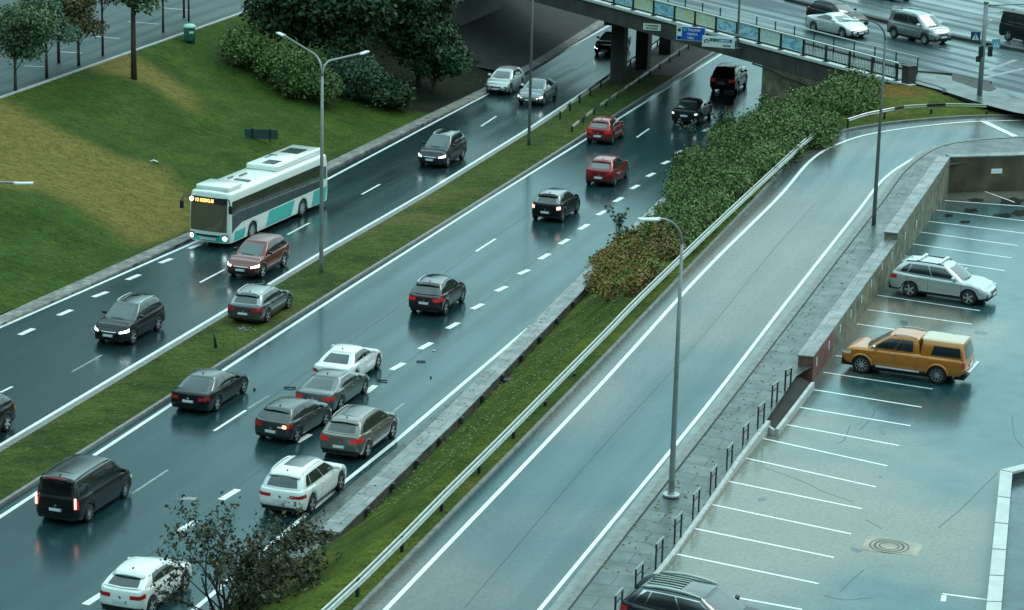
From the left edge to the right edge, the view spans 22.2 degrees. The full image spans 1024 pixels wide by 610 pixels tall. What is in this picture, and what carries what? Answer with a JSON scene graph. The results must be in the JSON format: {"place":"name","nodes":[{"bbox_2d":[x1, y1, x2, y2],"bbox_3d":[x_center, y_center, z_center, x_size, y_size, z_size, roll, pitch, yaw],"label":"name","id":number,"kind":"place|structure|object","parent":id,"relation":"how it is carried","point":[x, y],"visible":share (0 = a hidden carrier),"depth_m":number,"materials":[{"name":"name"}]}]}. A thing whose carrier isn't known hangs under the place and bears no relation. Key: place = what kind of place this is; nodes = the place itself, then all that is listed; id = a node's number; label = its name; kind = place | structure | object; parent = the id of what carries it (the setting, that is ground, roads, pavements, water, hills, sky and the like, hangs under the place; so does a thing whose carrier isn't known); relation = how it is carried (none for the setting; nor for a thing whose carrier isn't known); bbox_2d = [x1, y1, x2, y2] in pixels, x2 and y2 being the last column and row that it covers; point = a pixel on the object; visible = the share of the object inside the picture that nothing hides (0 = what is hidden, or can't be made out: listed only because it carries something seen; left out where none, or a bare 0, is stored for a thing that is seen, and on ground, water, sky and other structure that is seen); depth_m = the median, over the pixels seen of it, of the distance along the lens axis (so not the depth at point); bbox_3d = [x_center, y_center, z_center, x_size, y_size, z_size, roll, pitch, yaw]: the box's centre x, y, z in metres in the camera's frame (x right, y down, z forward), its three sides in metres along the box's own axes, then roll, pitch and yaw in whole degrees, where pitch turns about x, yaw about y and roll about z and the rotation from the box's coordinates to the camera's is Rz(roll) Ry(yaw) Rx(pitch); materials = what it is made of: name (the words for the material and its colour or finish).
{"place":"outdoors","nodes":[
{"label":"outdoors","id":0,"kind":"place"},
{"bbox_2d":[0,0,260,95],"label":"street","id":1,"kind":"structure","parent":0,"point":[118,17],"depth_m":176.07,"materials":[{"name":"asphalt"}]},
{"bbox_2d":[0,0,61,90],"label":"young tree","id":2,"kind":"object","parent":1,"relation":"on","point":[26,27],"visible":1,"depth_m":154.79,"materials":[{"name":"green plant"}]},
{"bbox_2d":[16,0,85,78],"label":"young tree","id":3,"kind":"object","parent":1,"relation":"on","point":[71,32],"visible":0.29,"depth_m":159.62,"materials":[{"name":"green plant"}]},
{"bbox_2d":[58,0,109,65],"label":"young tree","id":4,"kind":"object","parent":1,"relation":"on","point":[76,15],"visible":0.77,"depth_m":163.36,"materials":[{"name":"green plant"}]},
{"bbox_2d":[0,12,241,98],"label":"street kerb","id":5,"kind":"structure","parent":1,"relation":"on","point":[99,62],"depth_m":166.58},
{"bbox_2d":[0,10,494,313],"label":"lawn slope","id":6,"kind":"structure","parent":0,"point":[81,175],"depth_m":154.65,"materials":[{"name":"plant"}]},
{"bbox_2d":[113,0,167,79],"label":"old tree","id":7,"kind":"object","parent":6,"relation":"on","point":[134,4],"visible":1,"depth_m":162.99,"materials":[{"name":"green plant"}]},
{"bbox_2d":[216,20,272,69],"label":"shrub","id":8,"kind":"object","parent":6,"relation":"on","point":[240,44],"visible":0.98,"depth_m":173.04,"materials":[{"name":"green plant"}]},
{"bbox_2d":[244,127,277,141],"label":"sign board","id":9,"kind":"object","parent":6,"relation":"on","point":[269,133],"visible":1,"depth_m":160.95,"materials":[{"name":"metal"}]},
{"bbox_2d":[250,37,311,81],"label":"shrub","id":10,"kind":"object","parent":6,"relation":"on","point":[278,52],"visible":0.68,"depth_m":171.84,"materials":[{"name":"green plant"}]},
{"bbox_2d":[239,0,369,55],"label":"dark tree","id":11,"kind":"object","parent":6,"relation":"on","point":[293,18],"visible":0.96,"depth_m":174.37,"materials":[{"name":"green plant"}]},
{"bbox_2d":[266,54,344,104],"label":"shrub","id":12,"kind":"object","parent":6,"relation":"on","point":[299,80],"visible":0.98,"depth_m":170.47,"materials":[{"name":"green plant"}]},
{"bbox_2d":[316,46,387,100],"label":"shrub","id":13,"kind":"object","parent":6,"relation":"on","point":[353,72],"visible":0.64,"depth_m":172.99,"materials":[{"name":"green plant"}]},
{"bbox_2d":[305,0,413,59],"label":"dark tree","id":14,"kind":"object","parent":6,"relation":"on","point":[380,9],"visible":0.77,"depth_m":174.87,"materials":[{"name":"green plant"}]},
{"bbox_2d":[349,73,419,108],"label":"shrub","id":15,"kind":"object","parent":6,"relation":"on","point":[391,92],"visible":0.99,"depth_m":173.90,"materials":[{"name":"green plant"}]},
{"bbox_2d":[372,0,467,86],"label":"dark tree","id":16,"kind":"object","parent":6,"relation":"on","point":[394,35],"visible":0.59,"depth_m":179.18,"materials":[{"name":"green plant"}]},
{"bbox_2d":[403,10,474,94],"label":"dark tree","id":17,"kind":"object","parent":6,"relation":"on","point":[425,62],"visible":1,"depth_m":179.28,"materials":[{"name":"green plant"}]},
{"bbox_2d":[0,25,658,442],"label":"road","id":18,"kind":"structure","parent":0,"point":[44,381],"depth_m":135.74,"materials":[{"name":"asphalt"}]},
{"bbox_2d":[0,392,15,430],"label":"crossover car","id":19,"kind":"object","parent":18,"relation":"on","point":[7,411],"visible":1,"depth_m":108.77,"materials":[{"name":"black paint"}]},
{"bbox_2d":[95,292,165,343],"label":"sport utility vehicle","id":20,"kind":"object","parent":18,"relation":"on","point":[130,318],"visible":1,"depth_m":122.10,"materials":[{"name":"black paint"}]},
{"bbox_2d":[180,145,326,243],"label":"city bus","id":21,"kind":"object","parent":18,"relation":"on","point":[263,192],"visible":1,"depth_m":142.00,"materials":[{"name":"white paint"}]},
{"bbox_2d":[227,232,289,277],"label":"crossover car","id":22,"kind":"object","parent":18,"relation":"on","point":[259,255],"visible":1,"depth_m":133.98,"materials":[{"name":"red paint"}]},
{"bbox_2d":[0,20,603,325],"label":"gutter strip","id":23,"kind":"object","parent":18,"relation":"on","point":[71,289],"visible":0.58,"depth_m":158.57,"materials":[{"name":"concrete"}]},
{"bbox_2d":[0,43,658,451],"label":"median edging","id":24,"kind":"object","parent":18,"relation":"on","point":[106,385],"visible":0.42,"depth_m":132.63,"materials":[{"name":"concrete"}]},
{"bbox_2d":[418,129,466,166],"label":"hatchback","id":25,"kind":"object","parent":18,"relation":"on","point":[445,147],"visible":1,"depth_m":160.01,"materials":[{"name":"black paint"}]},
{"bbox_2d":[486,65,524,93],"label":"hatchback","id":26,"kind":"object","parent":18,"relation":"on","point":[508,79],"visible":0.99,"depth_m":183.11,"materials":[{"name":"grey paint"}]},
{"bbox_2d":[518,76,558,104],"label":"saloon car","id":27,"kind":"object","parent":18,"relation":"on","point":[544,89],"visible":0.95,"depth_m":179.66,"materials":[{"name":"grey paint"}]},
{"bbox_2d":[594,30,630,53],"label":"saloon car","id":28,"kind":"object","parent":18,"relation":"on","point":[603,43],"visible":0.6,"depth_m":198.77,"materials":[{"name":"black paint"}]},
{"bbox_2d":[0,73,672,500],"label":"median lawn","id":29,"kind":"structure","parent":0,"point":[82,427],"depth_m":131.20,"materials":[{"name":"green plant"}]},
{"bbox_2d":[228,283,292,322],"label":"estate car","id":30,"kind":"object","parent":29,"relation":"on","point":[256,302],"visible":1,"depth_m":124.68,"materials":[{"name":"grey paint"}]},
{"bbox_2d":[276,32,369,272],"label":"street lamp","id":31,"kind":"object","parent":29,"relation":"on","point":[321,159],"visible":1,"depth_m":132.79,"materials":[{"name":"white"}]},
{"bbox_2d":[0,78,646,485],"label":"fallen leaves","id":32,"kind":"object","parent":29,"relation":"on","point":[310,290],"visible":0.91,"depth_m":133.80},
{"bbox_2d":[527,0,533,144],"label":"street lamp","id":33,"kind":"object","parent":29,"relation":"on","point":[530,84],"visible":1,"depth_m":164.49,"materials":[{"name":"grey"}]},
{"bbox_2d":[0,53,762,609],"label":"road","id":34,"kind":"structure","parent":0,"point":[46,563],"depth_m":120.33,"materials":[{"name":"asphalt"}]},
{"bbox_2d":[35,454,131,521],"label":"people carrier","id":35,"kind":"object","parent":34,"relation":"on","point":[78,487],"visible":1,"depth_m":98.59,"materials":[{"name":"black paint"}]},
{"bbox_2d":[41,480,70,496],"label":"rear window","id":36,"kind":"structure","parent":35,"relation":"in","point":[51,488],"depth_m":98.00,"materials":[{"name":"black glass"}]},
{"bbox_2d":[100,556,191,609],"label":"compact crossover","id":37,"kind":"object","parent":34,"relation":"on","point":[126,584],"visible":0.83,"depth_m":89.85,"materials":[{"name":"white paint"}]},
{"bbox_2d":[108,575,140,587],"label":"rear window","id":38,"kind":"structure","parent":37,"relation":"in","point":[118,580],"depth_m":89.71,"materials":[{"name":"grey glass"}]},
{"bbox_2d":[171,368,248,410],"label":"saloon car","id":39,"kind":"object","parent":34,"relation":"on","point":[206,389],"visible":1,"depth_m":112.17,"materials":[{"name":"black paint"}]},
{"bbox_2d":[255,396,331,441],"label":"hatchback","id":40,"kind":"object","parent":34,"relation":"on","point":[292,419],"visible":1,"depth_m":108.42,"materials":[{"name":"grey paint"}]},
{"bbox_2d":[259,455,346,512],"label":"sport utility vehicle","id":41,"kind":"object","parent":34,"relation":"on","point":[308,483],"visible":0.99,"depth_m":100.03,"materials":[{"name":"white paint"}]},
{"bbox_2d":[295,368,369,410],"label":"saloon car","id":42,"kind":"object","parent":34,"relation":"on","point":[335,389],"visible":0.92,"depth_m":112.79,"materials":[{"name":"grey paint"}]},
{"bbox_2d":[205,385,469,609],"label":"paved strip","id":43,"kind":"object","parent":34,"relation":"on","point":[344,497],"visible":0.11,"depth_m":102.83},
{"bbox_2d":[313,344,381,373],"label":"saloon car","id":44,"kind":"object","parent":34,"relation":"on","point":[353,358],"visible":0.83,"depth_m":116.57,"materials":[{"name":"white paint"}]},
{"bbox_2d":[0,52,715,506],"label":"median kerb","id":45,"kind":"structure","parent":34,"relation":"on","point":[216,366],"depth_m":131.23,"materials":[{"name":"concrete"}]},
{"bbox_2d":[320,404,397,457],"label":"crossover car","id":46,"kind":"object","parent":34,"relation":"on","point":[353,430],"visible":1,"depth_m":106.47,"materials":[{"name":"grey paint"}]},
{"bbox_2d":[0,25,744,609],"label":"road marking","id":47,"kind":"object","parent":34,"relation":"on","point":[224,497],"visible":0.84,"depth_m":126.69,"materials":[{"name":"paint"}]},
{"bbox_2d":[12,108,814,609],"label":"road joint","id":48,"kind":"object","parent":34,"relation":"on","point":[444,332],"visible":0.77,"depth_m":115.98,"materials":[{"name":"black"}]},
{"bbox_2d":[409,274,465,314],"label":"crossover car","id":49,"kind":"object","parent":34,"relation":"on","point":[440,293],"visible":1,"depth_m":127.45,"materials":[{"name":"grey paint"}]},
{"bbox_2d":[319,107,758,540],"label":"wall","id":50,"kind":"structure","parent":34,"relation":"on","point":[386,481],"depth_m":111.14,"materials":[{"name":"concrete"}]},
{"bbox_2d":[532,188,580,221],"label":"hatchback","id":51,"kind":"object","parent":34,"relation":"on","point":[559,204],"visible":1,"depth_m":146.64,"materials":[{"name":"black paint"}]},
{"bbox_2d":[586,116,624,143],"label":"hatchback","id":52,"kind":"object","parent":34,"relation":"on","point":[609,129],"visible":1,"depth_m":167.05,"materials":[{"name":"red paint"}]},
{"bbox_2d":[586,155,628,186],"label":"hatchback","id":53,"kind":"object","parent":34,"relation":"on","point":[612,169],"visible":1,"depth_m":155.50,"materials":[{"name":"red paint"}]},
{"bbox_2d":[672,97,711,123],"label":"saloon car","id":54,"kind":"object","parent":34,"relation":"on","point":[686,109],"visible":1,"depth_m":174.02,"materials":[{"name":"black paint"}]},
{"bbox_2d":[710,62,747,91],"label":"sport utility vehicle","id":55,"kind":"object","parent":34,"relation":"on","point":[729,76],"visible":1,"depth_m":184.89,"materials":[{"name":"black paint"}]},
{"bbox_2d":[457,0,597,69],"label":"embankment slope","id":56,"kind":"structure","parent":0,"point":[509,21],"depth_m":203.10,"materials":[{"name":"concrete"}]},
{"bbox_2d":[223,89,834,609],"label":"grass bank","id":57,"kind":"structure","parent":0,"point":[377,533],"depth_m":99.58,"materials":[{"name":"plant"}]},
{"bbox_2d":[148,490,341,609],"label":"sparse tree","id":58,"kind":"object","parent":57,"relation":"on","point":[243,572],"visible":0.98,"depth_m":86.91,"materials":[{"name":"green plant"}]},
{"bbox_2d":[352,239,664,560],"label":"fallen leaves","id":59,"kind":"object","parent":57,"relation":"on","point":[469,443],"visible":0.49,"depth_m":106.38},
{"bbox_2d":[321,130,819,609],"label":"guardrail","id":60,"kind":"object","parent":57,"relation":"on","point":[356,583],"visible":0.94,"depth_m":97.38,"materials":[{"name":"grey metal"}]},
{"bbox_2d":[582,216,690,301],"bbox_3d":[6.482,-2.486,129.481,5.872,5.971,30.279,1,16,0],"label":"shrub","id":61,"kind":"object","parent":57,"relation":"on","point":[609,260],"visible":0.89,"depth_m":125.46,"materials":[{"name":"green plant"}]},
{"bbox_2d":[627,41,712,76],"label":"median soil","id":62,"kind":"structure","parent":0,"point":[686,58],"depth_m":196.61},
{"bbox_2d":[559,39,658,118],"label":"guardrail","id":63,"kind":"object","parent":62,"relation":"on","point":[592,86],"visible":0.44,"depth_m":182.41,"materials":[{"name":"grey metal"}]},
{"bbox_2d":[571,44,688,131],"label":"guardrail","id":64,"kind":"object","parent":62,"relation":"on","point":[623,89],"visible":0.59,"depth_m":184.10,"materials":[{"name":"grey metal"}]},
{"bbox_2d":[361,116,1023,609],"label":"ramp road","id":65,"kind":"structure","parent":0,"point":[827,192],"depth_m":101.51,"materials":[{"name":"asphalt"}]},
{"bbox_2d":[353,114,1023,609],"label":"ramp kerb","id":66,"kind":"structure","parent":65,"relation":"on","point":[375,590],"depth_m":102.17,"materials":[{"name":"concrete"}]},
{"bbox_2d":[383,120,1020,609],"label":"ramp marking","id":67,"kind":"object","parent":65,"relation":"on","point":[505,484],"visible":0.98,"depth_m":101.63,"materials":[{"name":"paint"}]},
{"bbox_2d":[549,142,947,609],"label":"ramp gutter","id":68,"kind":"object","parent":65,"relation":"on","point":[584,569],"visible":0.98,"depth_m":100.23,"materials":[{"name":"concrete"}]},
{"bbox_2d":[558,136,1023,609],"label":"pavement kerb","id":69,"kind":"structure","parent":65,"relation":"on","point":[615,541],"depth_m":101.27,"materials":[{"name":"concrete"}]},
{"bbox_2d":[568,137,1021,609],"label":"kerb joint","id":70,"kind":"object","parent":69,"relation":"on","point":[606,560],"visible":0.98,"depth_m":100.79,"materials":[{"name":"grey"}]},
{"bbox_2d":[570,137,1023,609],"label":"pavement","id":71,"kind":"structure","parent":0,"point":[605,585],"depth_m":99.27,"materials":[{"name":"concrete"}]},
{"bbox_2d":[637,217,683,497],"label":"street lamp","id":72,"kind":"object","parent":71,"relation":"on","point":[670,493],"visible":1,"depth_m":89.88,"materials":[{"name":"white"}]},
{"bbox_2d":[602,162,929,572],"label":"fallen leaves","id":73,"kind":"object","parent":71,"relation":"on","point":[739,408],"visible":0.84,"depth_m":98.08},
{"bbox_2d":[842,18,885,224],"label":"street lamp","id":74,"kind":"object","parent":71,"relation":"on","point":[874,209],"visible":1,"depth_m":125.42,"materials":[{"name":"grey"}]},
{"bbox_2d":[601,0,1023,114],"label":"bridge road","id":75,"kind":"structure","parent":0,"point":[932,56],"depth_m":173.44,"materials":[{"name":"asphalt"}]},
{"bbox_2d":[805,11,868,37],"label":"coupe","id":76,"kind":"object","parent":75,"relation":"on","point":[832,22],"visible":0.93,"depth_m":171.69,"materials":[{"name":"grey paint"}]},
{"bbox_2d":[806,0,867,24],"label":"estate car","id":77,"kind":"object","parent":75,"relation":"on","point":[823,6],"visible":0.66,"depth_m":175.70,"materials":[{"name":"black paint"}]},
{"bbox_2d":[805,42,995,91],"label":"footway kerb","id":78,"kind":"structure","parent":75,"relation":"on","point":[973,82],"depth_m":157.45,"materials":[{"name":"concrete"}]},
{"bbox_2d":[785,0,1023,52],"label":"central kerb","id":79,"kind":"structure","parent":75,"relation":"on","point":[954,36],"depth_m":171.65,"materials":[{"name":"concrete"}]},
{"bbox_2d":[887,8,951,44],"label":"minivan","id":80,"kind":"object","parent":75,"relation":"on","point":[926,27],"visible":1,"depth_m":170.03,"materials":[{"name":"grey paint"}]},
{"bbox_2d":[999,8,1023,40],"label":"van","id":81,"kind":"object","parent":75,"relation":"on","point":[1011,25],"visible":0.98,"depth_m":171.22,"materials":[{"name":"black paint"}]},
{"bbox_2d":[662,191,1023,609],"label":"parking surface","id":82,"kind":"object","parent":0,"point":[954,451],"visible":0.75,"depth_m":95.00,"materials":[{"name":"asphalt"}]},
{"bbox_2d":[619,571,759,609],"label":"sport utility vehicle","id":83,"kind":"object","parent":82,"relation":"on","point":[666,590],"visible":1,"depth_m":78.90,"materials":[{"name":"black paint"}]},
{"bbox_2d":[653,420,769,573],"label":"parking kerb","id":84,"kind":"structure","parent":82,"relation":"on","point":[761,434],"depth_m":92.21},
{"bbox_2d":[768,382,814,435],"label":"bed kerb","id":85,"kind":"structure","parent":82,"relation":"on","point":[793,410],"depth_m":100.87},
{"bbox_2d":[767,375,809,428],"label":"planting bed","id":86,"kind":"object","parent":85,"relation":"in","point":[790,397],"visible":0.95,"depth_m":101.89,"materials":[{"name":"soil"}]},
{"bbox_2d":[677,191,1022,609],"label":"parking marking","id":87,"kind":"object","parent":82,"relation":"on","point":[943,597],"visible":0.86,"depth_m":95.65,"materials":[{"name":"paint"}]},
{"bbox_2d":[797,156,949,382],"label":"retaining wall","id":88,"kind":"structure","parent":82,"relation":"on","point":[912,216],"depth_m":119.21,"materials":[{"name":"grey concrete"}]},
{"bbox_2d":[860,534,923,555],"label":"manhole","id":89,"kind":"object","parent":82,"relation":"on","point":[876,543],"visible":1,"depth_m":87.54,"materials":[{"name":"metal"}]},
{"bbox_2d":[764,402,1023,599],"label":"tar seams","id":90,"kind":"object","parent":82,"relation":"on","point":[878,526],"visible":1,"depth_m":92.94,"materials":[{"name":"grey"}]},
{"bbox_2d":[841,326,978,383],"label":"pickup truck","id":91,"kind":"object","parent":82,"relation":"on","point":[936,357],"visible":1,"depth_m":105.70,"materials":[{"name":"orange paint"}]},
{"bbox_2d":[888,253,996,305],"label":"estate car","id":92,"kind":"object","parent":82,"relation":"on","point":[926,273],"visible":1,"depth_m":117.77,"materials":[{"name":"grey paint"}]},
{"bbox_2d":[943,197,1023,223],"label":"puddle patches","id":93,"kind":"object","parent":82,"relation":"on","point":[1018,213],"visible":1,"depth_m":135.19,"materials":[{"name":"liquid"}]},
{"bbox_2d":[946,152,1023,193],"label":"back wall","id":94,"kind":"structure","parent":82,"relation":"on","point":[972,173],"depth_m":139.29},
{"bbox_2d":[986,464,1023,609],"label":"parapet wall","id":95,"kind":"structure","parent":82,"relation":"on","point":[997,566],"depth_m":87.31,"materials":[{"name":"concrete"}]},
{"bbox_2d":[1001,477,1023,609],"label":"roof","id":96,"kind":"structure","parent":95,"relation":"on","point":[1013,593],"depth_m":86.78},
{"bbox_2d":[803,84,1015,148],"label":"corner lawn","id":97,"kind":"structure","parent":0,"point":[895,95],"depth_m":150.08,"materials":[{"name":"green plant"}]},
{"bbox_2d":[847,103,987,127],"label":"guardrail","id":98,"kind":"object","parent":97,"relation":"on","point":[884,111],"visible":0.98,"depth_m":148.46,"materials":[{"name":"metal"}]},
{"label":"ground","id":99,"kind":"structure","parent":0,"visible":0},
{"bbox_2d":[442,0,917,122],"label":"overpass bridge","id":100,"kind":"structure","parent":99,"relation":"on","point":[783,71],"depth_m":176.68,"materials":[{"name":"concrete"}]},
{"bbox_2d":[676,26,705,41],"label":"direction sign","id":101,"kind":"object","parent":100,"relation":"attached to","point":[688,33],"visible":0.98,"depth_m":172.00,"materials":[{"name":"blue"}]},
{"bbox_2d":[702,35,734,48],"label":"direction sign","id":102,"kind":"object","parent":100,"relation":"attached to","point":[719,42],"visible":1,"depth_m":168.93,"materials":[{"name":"white"}]},
{"bbox_2d":[603,0,899,80],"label":"glazed balustrade","id":103,"kind":"object","parent":100,"relation":"on","point":[781,40],"visible":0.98,"depth_m":168.83,"materials":[{"name":"glass"}]},
{"bbox_2d":[607,0,1023,113],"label":"footway","id":104,"kind":"structure","parent":100,"relation":"on","point":[996,98],"depth_m":154.97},
{"bbox_2d":[659,0,918,73],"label":"roadside railing","id":105,"kind":"object","parent":104,"relation":"on","point":[807,29],"visible":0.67,"depth_m":166.69,"materials":[{"name":"grey metal"}]},
{"bbox_2d":[970,1,1023,94],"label":"signal pole","id":106,"kind":"object","parent":104,"relation":"on","point":[980,57],"visible":0.99,"depth_m":151.62,"materials":[{"name":"grey"}]},
{"bbox_2d":[588,57,888,295],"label":"shrubbery","id":107,"kind":"object","parent":99,"relation":"on","point":[715,184],"visible":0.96,"depth_m":145.71,"materials":[{"name":"green plant"}]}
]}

